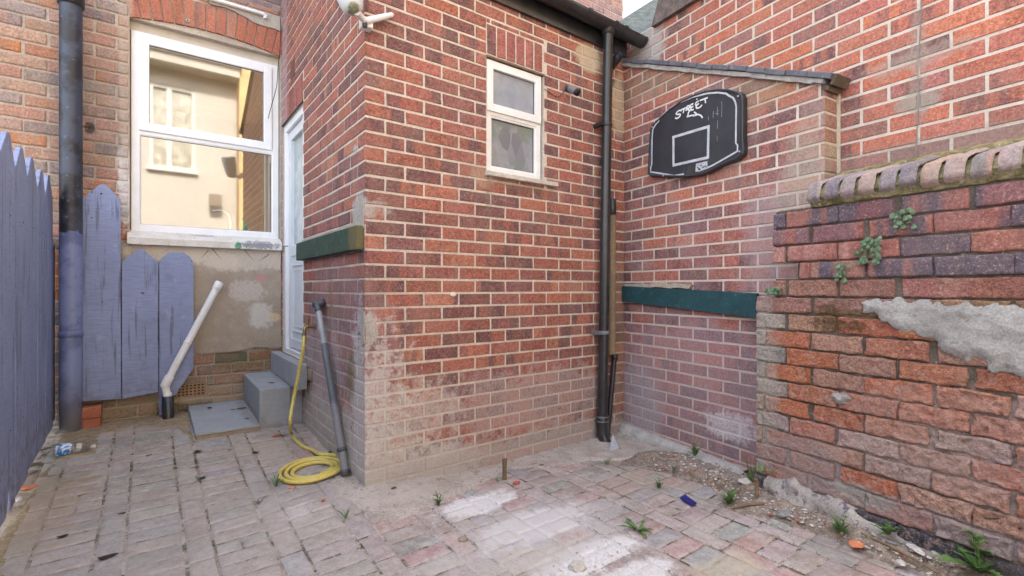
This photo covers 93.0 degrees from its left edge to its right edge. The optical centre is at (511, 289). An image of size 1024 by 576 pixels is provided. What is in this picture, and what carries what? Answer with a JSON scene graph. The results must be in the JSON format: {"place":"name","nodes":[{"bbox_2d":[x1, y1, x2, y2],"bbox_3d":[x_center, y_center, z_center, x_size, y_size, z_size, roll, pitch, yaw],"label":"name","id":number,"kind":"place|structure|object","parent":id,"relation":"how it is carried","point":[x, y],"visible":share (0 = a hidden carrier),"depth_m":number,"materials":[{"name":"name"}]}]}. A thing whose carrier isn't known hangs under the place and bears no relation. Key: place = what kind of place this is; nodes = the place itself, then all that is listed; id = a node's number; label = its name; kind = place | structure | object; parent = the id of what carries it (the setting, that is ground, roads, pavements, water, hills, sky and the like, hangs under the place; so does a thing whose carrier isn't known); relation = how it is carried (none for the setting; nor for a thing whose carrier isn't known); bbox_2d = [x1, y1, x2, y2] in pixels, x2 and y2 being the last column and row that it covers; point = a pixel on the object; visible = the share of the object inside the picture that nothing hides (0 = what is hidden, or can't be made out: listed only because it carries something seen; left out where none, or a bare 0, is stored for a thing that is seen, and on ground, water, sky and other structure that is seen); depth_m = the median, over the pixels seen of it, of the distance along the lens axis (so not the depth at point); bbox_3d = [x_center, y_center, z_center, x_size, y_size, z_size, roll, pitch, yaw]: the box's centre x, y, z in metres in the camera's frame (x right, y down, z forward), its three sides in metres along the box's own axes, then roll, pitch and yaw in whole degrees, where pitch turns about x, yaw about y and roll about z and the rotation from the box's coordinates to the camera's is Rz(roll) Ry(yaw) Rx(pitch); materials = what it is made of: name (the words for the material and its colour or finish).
{"place":"outdoors","nodes":[
{"label":"outdoors","id":0,"kind":"place"},
{"bbox_2d":[0,412,926,575],"bbox_3d":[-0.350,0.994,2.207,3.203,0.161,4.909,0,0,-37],"label":"paving","id":1,"kind":"structure","parent":0,"point":[378,548],"depth_m":2.16,"materials":[{"name":"grey brick"}]},
{"bbox_2d":[15,497,23,501],"bbox_3d":[-2.311,0.986,2.274,0.036,0.020,0.039,0,0,-37],"label":"stone","id":2,"kind":"object","parent":1,"relation":"on","point":[18,499],"visible":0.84,"depth_m":2.27,"materials":[{"name":"white stone"}]},
{"bbox_2d":[0,131,54,526],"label":"picket fence","id":3,"kind":"object","parent":1,"relation":"on","point":[27,331],"visible":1,"depth_m":2.37,"materials":[{"name":"purple paint"}]},
{"bbox_2d":[0,412,196,575],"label":"dirt","id":4,"kind":"structure","parent":1,"relation":"on","point":[80,448],"depth_m":3.01,"materials":[{"name":"brown soil"}]},
{"bbox_2d":[20,484,38,489],"bbox_3d":[-2.369,0.974,2.386,0.066,0.016,0.046,0,0,-37],"label":"brick chip","id":5,"kind":"object","parent":4,"relation":"on","point":[29,487],"visible":0.97,"depth_m":2.38,"materials":[{"name":"orange brick"}]},
{"bbox_2d":[52,441,95,456],"bbox_3d":[-2.504,0.909,2.781,0.190,0.079,0.078,0,0,-37],"label":"plastic bottle","id":6,"kind":"object","parent":4,"relation":"on","point":[64,449],"visible":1,"depth_m":2.73,"materials":[{"name":"blue plastic"}]},
{"bbox_2d":[82,403,102,428],"bbox_3d":[-2.827,0.852,3.271,0.105,0.148,0.200,0,0,-37],"label":"brick stack","id":7,"kind":"object","parent":4,"relation":"on","point":[92,415],"visible":0.77,"depth_m":3.20,"materials":[{"name":"orange brick"}]},
{"bbox_2d":[83,184,193,414],"bbox_3d":[-2.607,0.100,3.411,0.619,1.613,0.058,0,0,-37],"label":"board screen","id":8,"kind":"object","parent":4,"relation":"on","point":[139,285],"visible":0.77,"depth_m":3.34,"materials":[{"name":"purple paint"}]},
{"bbox_2d":[97,553,118,559],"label":"dead leaf","id":9,"kind":"object","parent":1,"relation":"on","point":[106,556],"visible":1,"depth_m":1.90,"materials":[{"name":"black plant"}]},
{"bbox_2d":[160,281,222,419],"bbox_3d":[-2.330,0.458,3.552,0.076,1.044,0.394,0,0,43],"label":"waste pipe","id":10,"kind":"object","parent":1,"relation":"on","point":[167,401],"visible":1,"depth_m":3.48,"materials":[{"name":"plastic"}]},
{"bbox_2d":[188,351,311,439],"bbox_3d":[-1.873,0.757,3.432,0.642,0.505,0.940,0,0,-37],"label":"doorstep","id":11,"kind":"object","parent":1,"relation":"on","point":[265,402],"visible":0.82,"depth_m":3.37,"materials":[{"name":"grey concrete"}]},
{"bbox_2d":[268,473,284,485],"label":"weed","id":12,"kind":"object","parent":1,"relation":"on","point":[276,481],"visible":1,"depth_m":2.52,"materials":[{"name":"green plant"}]},
{"bbox_2d":[0,0,651,429],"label":"brick house","id":13,"kind":"structure","parent":1,"relation":"on","point":[182,136],"depth_m":3.74,"materials":[{"name":"brick"}]},
{"bbox_2d":[57,0,84,432],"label":"soil pipe","id":14,"kind":"object","parent":13,"relation":"attached to","point":[70,333],"visible":0.94,"depth_m":3.10,"materials":[{"name":"black plastic"}]},
{"bbox_2d":[130,21,278,238],"bbox_3d":[-2.343,-1.190,3.771,0.976,1.550,0.074,0,0,-37],"label":"window","id":15,"kind":"structure","parent":13,"relation":"in","point":[143,37],"depth_m":3.69,"materials":[{"name":"white plastic"}]},
{"bbox_2d":[212,209,231,229],"bbox_3d":[-2.367,-0.471,3.973,0.152,0.363,0.040,0,0,-37],"label":"kitchen tap","id":16,"kind":"object","parent":13,"relation":"attached to","point":[227,215],"visible":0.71,"depth_m":3.99,"materials":[{"name":"silver metal"}]},
{"bbox_2d":[239,216,247,230],"bbox_3d":[-2.205,-0.512,3.988,0.068,0.165,0.066,0,0,-37],"label":"detergent bottle","id":17,"kind":"object","parent":13,"relation":"on","point":[243,225],"visible":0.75,"depth_m":3.97,"materials":[{"name":"plastic"}]},
{"bbox_2d":[208,0,281,30],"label":"pipe","id":18,"kind":"object","parent":13,"relation":"attached to","point":[261,18],"visible":1,"depth_m":3.87,"materials":[{"name":"plastic"}]},
{"bbox_2d":[268,16,280,118],"bbox_3d":[-1.935,-1.827,3.956,0.099,0.900,0.019,0,0,-37],"label":"loose cable","id":19,"kind":"object","parent":13,"relation":"attached to","point":[278,64],"visible":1,"depth_m":3.98,"materials":[{"name":"white plastic"}]},
{"bbox_2d":[338,509,349,517],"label":"weed","id":20,"kind":"object","parent":1,"relation":"on","point":[346,515],"visible":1,"depth_m":2.21,"materials":[{"name":"green plant"}]},
{"bbox_2d":[28,427,817,574],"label":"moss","id":21,"kind":"object","parent":1,"relation":"on","point":[439,514],"visible":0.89,"depth_m":2.16,"materials":[{"name":"green plant"}]},
{"bbox_2d":[434,492,443,505],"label":"weed","id":22,"kind":"object","parent":1,"relation":"on","point":[438,501],"visible":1,"depth_m":2.36,"materials":[{"name":"green plant"}]},
{"bbox_2d":[458,536,466,542],"bbox_3d":[-0.208,1.060,2.058,0.038,0.021,0.038,0,0,-19],"label":"stone","id":23,"kind":"object","parent":1,"relation":"on","point":[463,539],"visible":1,"depth_m":2.05,"materials":[{"name":"beige stone"}]},
{"bbox_2d":[281,0,647,487],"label":"brick extension","id":24,"kind":"object","parent":1,"relation":"on","point":[441,189],"visible":0.87,"depth_m":2.91,"materials":[{"name":"red brick"}]},
{"bbox_2d":[282,101,302,357],"bbox_3d":[-1.640,-0.387,3.749,0.132,1.899,0.673,0,0,-37],"label":"door","id":25,"kind":"structure","parent":24,"relation":"in","point":[293,131],"depth_m":3.87,"materials":[{"name":"white plastic"}]},
{"bbox_2d":[302,318,316,333],"bbox_3d":[-1.319,0.242,3.159,0.083,0.108,0.057,0,0,-37],"label":"garden tap","id":26,"kind":"object","parent":24,"relation":"attached to","point":[308,326],"visible":1,"depth_m":3.15,"materials":[{"name":"gold metal"}]},
{"bbox_2d":[277,333,340,484],"bbox_3d":[-1.243,0.652,2.883,0.360,0.730,0.818,0,0,-37],"label":"garden hose","id":27,"kind":"object","parent":26,"relation":"hanging from","point":[331,460],"visible":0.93,"depth_m":2.77,"materials":[{"name":"yellow rubber"}]},
{"bbox_2d":[312,298,350,475],"bbox_3d":[-1.041,0.531,2.816,0.089,0.952,0.559,0,0,-37],"label":"grey waste pipe","id":28,"kind":"object","parent":24,"relation":"attached to","point":[317,306],"visible":1,"depth_m":2.76,"materials":[{"name":"plastic"}]},
{"bbox_2d":[337,0,393,32],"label":"security light","id":29,"kind":"object","parent":24,"relation":"attached to","point":[352,7],"visible":1,"depth_m":2.35,"materials":[{"name":"white plastic"}]},
{"bbox_2d":[487,59,540,178],"bbox_3d":[0.001,-1.047,3.069,0.432,0.682,0.067,0,0,-37],"label":"window","id":30,"kind":"structure","parent":24,"relation":"in","point":[513,94],"depth_m":3.06,"materials":[{"name":"plastic"}]},
{"bbox_2d":[564,85,580,95],"bbox_3d":[0.405,-1.332,3.252,0.115,0.097,0.047,0,0,42],"label":"security camera","id":31,"kind":"object","parent":24,"relation":"attached to","point":[575,91],"visible":1,"depth_m":3.23,"materials":[{"name":"grey plastic"}]},
{"bbox_2d":[591,26,613,442],"bbox_3d":[0.651,-0.368,3.412,0.131,2.976,0.140,0,0,-37],"label":"downpipe","id":32,"kind":"object","parent":24,"relation":"attached to","point":[602,416],"visible":0.88,"depth_m":3.39,"materials":[{"name":"black plastic"}]},
{"bbox_2d":[608,199,615,354],"bbox_3d":[0.723,-0.090,3.511,0.062,1.120,0.061,0,0,-37],"label":"boxed pipe","id":33,"kind":"object","parent":24,"relation":"attached to","point":[612,317],"visible":0.71,"depth_m":3.48,"materials":[{"name":"black plastic"}]},
{"bbox_2d":[608,354,617,437],"bbox_3d":[0.711,0.783,3.496,0.140,0.627,0.047,0,0,-42],"label":"thin waste pipe","id":34,"kind":"object","parent":24,"relation":"attached to","point":[614,358],"visible":0.67,"depth_m":3.49,"materials":[{"name":"black plastic"}]},
{"bbox_2d":[613,52,622,68],"bbox_3d":[0.747,-1.652,3.523,0.067,0.077,0.138,0,0,-9],"label":"overflow stub","id":35,"kind":"object","parent":24,"relation":"attached to","point":[617,57],"visible":0.83,"depth_m":3.46,"materials":[{"name":"black plastic"}]},
{"bbox_2d":[306,427,669,522],"bbox_3d":[-0.013,1.017,3.327,2.460,0.120,1.780,0,0,-37],"label":"concrete apron","id":36,"kind":"object","parent":1,"relation":"on","point":[406,498],"visible":0.3,"depth_m":2.62,"materials":[{"name":"grey concrete"}]},
{"bbox_2d":[609,435,618,450],"bbox_3d":[0.663,1.028,3.250,0.080,0.075,0.096,0,0,-19],"label":"slate shard","id":37,"kind":"object","parent":36,"relation":"on","point":[613,444],"visible":0.91,"depth_m":3.24,"materials":[{"name":"grey stone"}]},
{"bbox_2d":[502,458,506,480],"bbox_3d":[-0.041,1.011,2.717,0.022,0.125,0.016,0,0,-37],"label":"wooden peg","id":38,"kind":"object","parent":1,"relation":"on","point":[504,468],"visible":1,"depth_m":2.71,"materials":[{"name":"brown wood"}]},
{"bbox_2d":[32,412,990,575],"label":"rubble","id":39,"kind":"object","parent":1,"relation":"on","point":[811,524],"visible":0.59,"depth_m":2.33,"materials":[{"name":"grey stone"}]},
{"bbox_2d":[568,559,585,571],"bbox_3d":[0.250,1.059,1.859,0.062,0.035,0.067,0,0,-37],"label":"stone","id":40,"kind":"object","parent":1,"relation":"on","point":[577,565],"visible":1,"depth_m":1.84,"materials":[{"name":"beige stone"}]},
{"bbox_2d":[618,517,654,537],"bbox_3d":[0.554,1.054,2.150,0.153,0.038,0.140,0,0,28],"label":"weed","id":41,"kind":"object","parent":1,"relation":"on","point":[632,524],"visible":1,"depth_m":2.15,"materials":[{"name":"green plant"}]},
{"bbox_2d":[654,477,663,487],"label":"weed","id":42,"kind":"object","parent":1,"relation":"on","point":[659,484],"visible":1,"depth_m":2.60,"materials":[{"name":"green plant"}]},
{"bbox_2d":[680,494,696,505],"bbox_3d":[0.879,1.056,2.430,0.045,0.006,0.122,0,0,-13],"label":"plastic strip","id":43,"kind":"object","parent":1,"relation":"on","point":[687,500],"visible":1,"depth_m":2.42,"materials":[{"name":"blue plastic"}]},
{"bbox_2d":[618,58,850,475],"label":"coped garden wall","id":44,"kind":"structure","parent":1,"relation":"on","point":[690,376],"depth_m":2.98,"materials":[{"name":"brick"}]},
{"bbox_2d":[622,286,758,317],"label":"painted beam","id":45,"kind":"structure","parent":44,"relation":"attached to","point":[734,303],"depth_m":3.02,"materials":[{"name":"green paint"}]},
{"bbox_2d":[648,88,747,177],"bbox_3d":[1.137,-0.960,3.066,0.044,0.513,0.736,0,0,-30],"label":"basketball backboard","id":46,"kind":"object","parent":44,"relation":"attached to","point":[703,133],"visible":1,"depth_m":3.00,"materials":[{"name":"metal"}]},
{"bbox_2d":[620,450,989,575],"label":"dirt","id":47,"kind":"structure","parent":1,"relation":"on","point":[640,462],"depth_m":2.28,"materials":[{"name":"soil"}]},
{"bbox_2d":[687,441,701,455],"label":"weed","id":48,"kind":"object","parent":47,"relation":"on","point":[695,450],"visible":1,"depth_m":2.94,"materials":[{"name":"green plant"}]},
{"bbox_2d":[719,489,736,505],"bbox_3d":[1.075,1.026,2.407,0.097,0.077,0.123,0,0,23],"label":"weed","id":49,"kind":"object","parent":47,"relation":"on","point":[729,499],"visible":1,"depth_m":2.40,"materials":[{"name":"green plant"}]},
{"bbox_2d":[738,477,751,484],"bbox_3d":[1.219,1.006,2.537,0.077,0.035,0.066,0,0,-37],"label":"stone","id":50,"kind":"object","parent":47,"relation":"on","point":[745,481],"visible":0.93,"depth_m":2.52,"materials":[{"name":"white stone"}]},
{"bbox_2d":[731,502,763,508],"bbox_3d":[1.137,1.045,2.346,0.152,0.038,0.016,0,0,4],"label":"stick","id":51,"kind":"object","parent":47,"relation":"on","point":[745,505],"visible":1,"depth_m":2.34,"materials":[{"name":"brown wood"}]},
{"bbox_2d":[738,457,759,481],"bbox_3d":[1.236,0.946,2.538,0.139,0.128,0.122,0,0,35],"label":"weed","id":52,"kind":"object","parent":47,"relation":"on","point":[751,476],"visible":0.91,"depth_m":2.53,"materials":[{"name":"green plant"}]},
{"bbox_2d":[754,478,758,497],"bbox_3d":[1.208,0.983,2.399,0.023,0.093,0.018,0,0,-37],"label":"stick","id":53,"kind":"object","parent":47,"relation":"on","point":[756,494],"visible":1,"depth_m":2.39,"materials":[{"name":"brown wood"}]},
{"bbox_2d":[777,510,790,517],"bbox_3d":[1.256,1.040,2.245,0.074,0.025,0.058,0,0,-37],"label":"stone","id":54,"kind":"object","parent":47,"relation":"on","point":[783,514],"visible":0.99,"depth_m":2.23,"materials":[{"name":"white stone"}]},
{"bbox_2d":[827,514,851,533],"bbox_3d":[1.393,0.995,2.074,0.097,0.083,0.120,0,0,25],"label":"weed","id":55,"kind":"object","parent":47,"relation":"on","point":[839,529],"visible":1,"depth_m":2.06,"materials":[{"name":"green plant"}]},
{"bbox_2d":[848,540,864,547],"bbox_3d":[1.409,1.041,1.984,0.085,0.016,0.054,0,0,-37],"label":"brick chip","id":56,"kind":"object","parent":47,"relation":"on","point":[854,543],"visible":0.98,"depth_m":1.97,"materials":[{"name":"orange brick"}]},
{"bbox_2d":[871,520,898,534],"bbox_3d":[1.508,0.960,1.953,0.087,0.056,0.095,0,0,-5],"label":"weed","id":57,"kind":"object","parent":47,"relation":"on","point":[886,529],"visible":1,"depth_m":1.95,"materials":[{"name":"green plant"}]},
{"bbox_2d":[876,535,896,544],"bbox_3d":[1.509,1.011,1.961,0.026,0.008,0.082,0,0,-27],"label":"stone","id":58,"kind":"object","parent":47,"relation":"on","point":[885,539],"visible":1,"depth_m":1.95,"materials":[{"name":"grey stone"}]},
{"bbox_2d":[861,532,939,573],"bbox_3d":[1.503,1.022,1.893,0.016,0.025,0.277,0,0,-20],"label":"stick","id":59,"kind":"object","parent":47,"relation":"on","point":[905,554],"visible":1,"depth_m":1.88,"materials":[{"name":"brown wood"}]},
{"bbox_2d":[906,543,924,555],"bbox_3d":[1.556,1.003,1.873,0.036,0.012,0.088,0,0,10],"label":"stone","id":60,"kind":"object","parent":47,"relation":"on","point":[916,549],"visible":1,"depth_m":1.87,"materials":[{"name":"white stone"}]},
{"bbox_2d":[933,528,1002,575],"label":"weed","id":61,"kind":"object","parent":47,"relation":"on","point":[977,565],"visible":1,"depth_m":1.73,"materials":[{"name":"green plant"}]},
{"bbox_2d":[619,0,1023,171],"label":"neighbour outbuilding","id":62,"kind":"structure","parent":1,"relation":"on","point":[971,72],"depth_m":2.29,"materials":[{"name":"brick"}]},
{"bbox_2d":[915,0,921,156],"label":"cable","id":63,"kind":"object","parent":62,"relation":"attached to","point":[918,78],"depth_m":2.17,"materials":[{"name":"white plastic"}]},
{"bbox_2d":[755,136,1023,575],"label":"old boundary wall","id":64,"kind":"structure","parent":1,"relation":"on","point":[890,387],"depth_m":1.93,"materials":[{"name":"brick"}]},
{"bbox_2d":[756,463,774,472],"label":"weed","id":65,"kind":"object","parent":64,"relation":"on","point":[761,467],"visible":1,"depth_m":2.42,"materials":[{"name":"green plant"}]},
{"bbox_2d":[764,286,780,294],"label":"creeping plant","id":66,"kind":"object","parent":64,"relation":"attached to","point":[773,291],"visible":1,"depth_m":2.39,"materials":[{"name":"green plant"}]},
{"bbox_2d":[834,263,849,282],"bbox_3d":[1.444,-0.072,2.125,0.061,0.090,0.025,0,0,41],"label":"creeping plant","id":67,"kind":"object","parent":64,"relation":"attached to","point":[839,268],"visible":1,"depth_m":2.13,"materials":[{"name":"green plant"}]},
{"bbox_2d":[854,236,881,264],"bbox_3d":[1.493,-0.160,2.037,0.033,0.119,0.114,0,0,-24],"label":"creeping plant","id":68,"kind":"object","parent":64,"relation":"attached to","point":[868,242],"visible":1,"depth_m":2.02,"materials":[{"name":"green plant"}]},
{"bbox_2d":[889,207,916,228],"bbox_3d":[1.554,-0.281,1.931,0.031,0.090,0.086,0,0,-27],"label":"creeping plant","id":69,"kind":"object","parent":64,"relation":"attached to","point":[900,224],"visible":1,"depth_m":1.93,"materials":[{"name":"green plant"}]},
{"bbox_2d":[895,559,906,565],"bbox_3d":[1.482,1.041,1.851,0.045,0.016,0.034,0,0,-37],"label":"stone","id":70,"kind":"object","parent":1,"relation":"on","point":[901,562],"visible":1,"depth_m":1.84,"materials":[{"name":"white stone"}]},
{"bbox_2d":[623,0,651,17],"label":"sky","id":71,"kind":"structure","parent":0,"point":[629,6],"depth_m":6.73,"materials":[{"name":"white"}]}
]}

